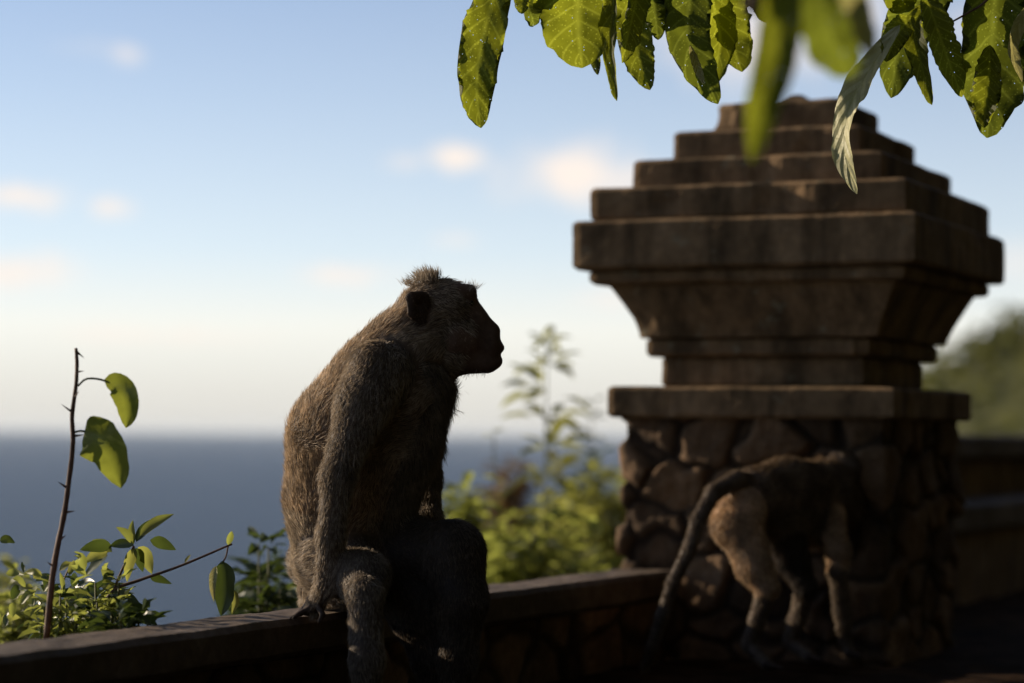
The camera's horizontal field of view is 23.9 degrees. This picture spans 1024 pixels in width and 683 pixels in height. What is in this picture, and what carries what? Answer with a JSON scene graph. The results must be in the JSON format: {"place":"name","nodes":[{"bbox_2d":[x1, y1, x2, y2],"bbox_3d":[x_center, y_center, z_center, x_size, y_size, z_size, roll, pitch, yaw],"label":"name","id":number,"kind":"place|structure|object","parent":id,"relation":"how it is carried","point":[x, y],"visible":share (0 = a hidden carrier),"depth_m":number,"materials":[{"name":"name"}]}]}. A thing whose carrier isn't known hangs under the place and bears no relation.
{"place":"outdoors","nodes":[
{"label":"outdoors","id":0,"kind":"place"},
{"bbox_2d":[0,430,626,625],"bbox_3d":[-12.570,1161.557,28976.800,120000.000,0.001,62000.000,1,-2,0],"label":"sea","id":1,"kind":"structure","parent":0,"point":[210,491],"depth_m":2619.29,"materials":[{"name":"blue liquid"}]},
{"bbox_2d":[0,0,1023,436],"label":"sky","id":2,"kind":"structure","parent":0,"point":[203,201],"materials":[{"name":"blue"}]},
{"bbox_2d":[547,590,1023,682],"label":"pavement","id":3,"kind":"structure","parent":0,"point":[988,634],"depth_m":4.22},
{"bbox_2d":[639,447,865,673],"bbox_3d":[0.463,0.369,4.103,0.521,0.384,0.193,2,-3,-37],"label":"macaque","id":4,"kind":"object","parent":3,"relation":"on","point":[784,515],"visible":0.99,"depth_m":4.08,"materials":[{"name":"fur"}]},
{"bbox_2d":[572,94,1004,666],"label":"gate pillar","id":5,"kind":"structure","parent":3,"relation":"on","point":[788,291],"depth_m":4.36,"materials":[{"name":"stone"}]},
{"bbox_2d":[921,303,1023,435],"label":"headland","id":6,"kind":"structure","parent":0,"point":[1006,338],"depth_m":164.83,"materials":[{"name":"green plant"}]},
{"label":"clifftop ground","id":7,"kind":"structure","parent":0,"visible":0},
{"bbox_2d":[0,555,37,618],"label":"bush","id":8,"kind":"object","parent":7,"relation":"on","point":[6,580],"visible":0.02,"depth_m":5.38,"materials":[{"name":"green plant"}]},
{"bbox_2d":[0,580,40,640],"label":"bush","id":9,"kind":"object","parent":7,"relation":"on","point":[27,600],"visible":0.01,"depth_m":4.40,"materials":[{"name":"green plant"}]},
{"bbox_2d":[0,561,60,643],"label":"bush","id":10,"kind":"object","parent":7,"relation":"on","point":[9,631],"visible":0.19,"depth_m":3.88,"materials":[{"name":"green plant"}]},
{"bbox_2d":[16,574,92,638],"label":"bush","id":11,"kind":"object","parent":7,"relation":"on","point":[66,626],"visible":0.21,"depth_m":3.08,"materials":[{"name":"green plant"}]},
{"bbox_2d":[43,348,138,638],"bbox_3d":[-0.525,0.191,3.010,0.121,0.366,0.035,0,-2,9],"label":"thorny twig","id":12,"kind":"object","parent":11,"relation":"attached to","point":[104,448],"visible":1,"depth_m":3.02,"materials":[{"name":"green plant"}]},
{"bbox_2d":[28,575,166,638],"bbox_3d":[-0.576,0.639,3.223,0.238,0.658,0.253,2,-3,-37],"label":"bush","id":13,"kind":"object","parent":7,"relation":"on","point":[99,584],"visible":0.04,"depth_m":3.23,"materials":[{"name":"green plant"}]},
{"bbox_2d":[70,564,140,632],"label":"bush","id":14,"kind":"object","parent":7,"relation":"on","point":[95,603],"visible":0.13,"depth_m":3.14,"materials":[{"name":"green plant"}]},
{"bbox_2d":[0,514,238,625],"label":"leafy sprig","id":15,"kind":"object","parent":7,"relation":"on","point":[224,594],"visible":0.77,"depth_m":3.20,"materials":[{"name":"green plant"}]},
{"bbox_2d":[75,594,173,632],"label":"bush","id":16,"kind":"object","parent":7,"relation":"on","point":[130,617],"visible":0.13,"depth_m":3.02,"materials":[{"name":"green plant"}]},
{"bbox_2d":[209,551,292,616],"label":"bush","id":17,"kind":"object","parent":7,"relation":"on","point":[239,589],"visible":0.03,"depth_m":4.29,"materials":[{"name":"green plant"}]},
{"bbox_2d":[228,526,298,614],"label":"bush","id":18,"kind":"object","parent":7,"relation":"on","point":[264,599],"visible":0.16,"depth_m":3.88,"materials":[{"name":"green plant"}]},
{"bbox_2d":[0,568,670,682],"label":"parapet wall","id":19,"kind":"structure","parent":7,"relation":"on","point":[549,629],"depth_m":3.25,"materials":[{"name":"stone"}]},
{"bbox_2d":[278,265,503,682],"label":"macaque","id":20,"kind":"object","parent":19,"relation":"on","point":[375,537],"visible":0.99,"depth_m":3.19,"materials":[{"name":"fur"}]},
{"bbox_2d":[441,471,503,576],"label":"bush","id":21,"kind":"object","parent":7,"relation":"on","point":[468,504],"visible":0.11,"depth_m":5.58,"materials":[{"name":"green plant"}]},
{"bbox_2d":[482,428,503,558],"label":"leafy stalk","id":22,"kind":"object","parent":7,"relation":"on","point":[497,526],"visible":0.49,"depth_m":5.59,"materials":[{"name":"green plant"}]},
{"bbox_2d":[478,486,527,571],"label":"bush","id":23,"kind":"object","parent":7,"relation":"on","point":[502,493],"depth_m":6.39,"materials":[{"name":"green plant"}]},
{"bbox_2d":[472,455,548,565],"bbox_3d":[-0.002,0.883,8.185,0.415,0.995,0.370,1,-2,0],"label":"bush","id":24,"kind":"object","parent":7,"relation":"on","point":[507,501],"visible":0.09,"depth_m":8.17,"materials":[{"name":"green plant"}]},
{"bbox_2d":[483,502,570,583],"bbox_3d":[0.005,0.810,5.266,0.344,0.920,0.361,1,-2,0],"label":"bush","id":25,"kind":"object","parent":7,"relation":"on","point":[515,552],"visible":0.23,"depth_m":5.26,"materials":[{"name":"green plant"}]},
{"bbox_2d":[500,326,594,576],"bbox_3d":[0.064,0.625,5.884,0.258,1.335,0.238,1,-2,-16],"label":"tall weed","id":26,"kind":"object","parent":7,"relation":"on","point":[557,425],"visible":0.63,"depth_m":5.90,"materials":[{"name":"green plant"}]},
{"bbox_2d":[521,470,618,571],"bbox_3d":[0.182,0.879,7.573,0.404,0.961,0.386,1,-2,0],"label":"bush","id":27,"kind":"object","parent":7,"relation":"on","point":[556,515],"visible":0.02,"depth_m":7.56,"materials":[{"name":"green plant"}]},
{"bbox_2d":[547,458,626,574],"bbox_3d":[0.243,0.820,6.558,0.388,1.004,0.349,1,-2,0],"label":"bush","id":28,"kind":"object","parent":7,"relation":"on","point":[609,504],"visible":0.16,"depth_m":6.56,"materials":[{"name":"green plant"}]},
{"bbox_2d":[552,509,625,575],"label":"bush","id":29,"kind":"object","parent":7,"relation":"on","point":[597,562],"visible":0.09,"depth_m":5.18,"materials":[{"name":"green plant"}]},
{"bbox_2d":[574,396,616,559],"bbox_3d":[0.235,0.747,6.984,0.140,1.178,0.145,1,-2,0],"label":"slim weed","id":30,"kind":"object","parent":7,"relation":"on","point":[593,449],"visible":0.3,"depth_m":7.00,"materials":[{"name":"green plant"}]},
{"bbox_2d":[604,463,621,559],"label":"bush","id":31,"kind":"object","parent":7,"relation":"on","point":[619,472],"depth_m":7.98,"materials":[{"name":"green plant"}]},
{"bbox_2d":[953,434,1023,605],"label":"boundary wall","id":32,"kind":"structure","parent":7,"relation":"on","point":[988,527],"depth_m":6.22,"materials":[{"name":"stone"}]},
{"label":"path","id":33,"kind":"structure","parent":0,"visible":0},
{"bbox_2d":[457,0,1023,193],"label":"overhanging tree","id":34,"kind":"object","parent":33,"relation":"on","point":[709,41],"visible":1,"depth_m":3.25,"materials":[{"name":"green plant"}]}
]}

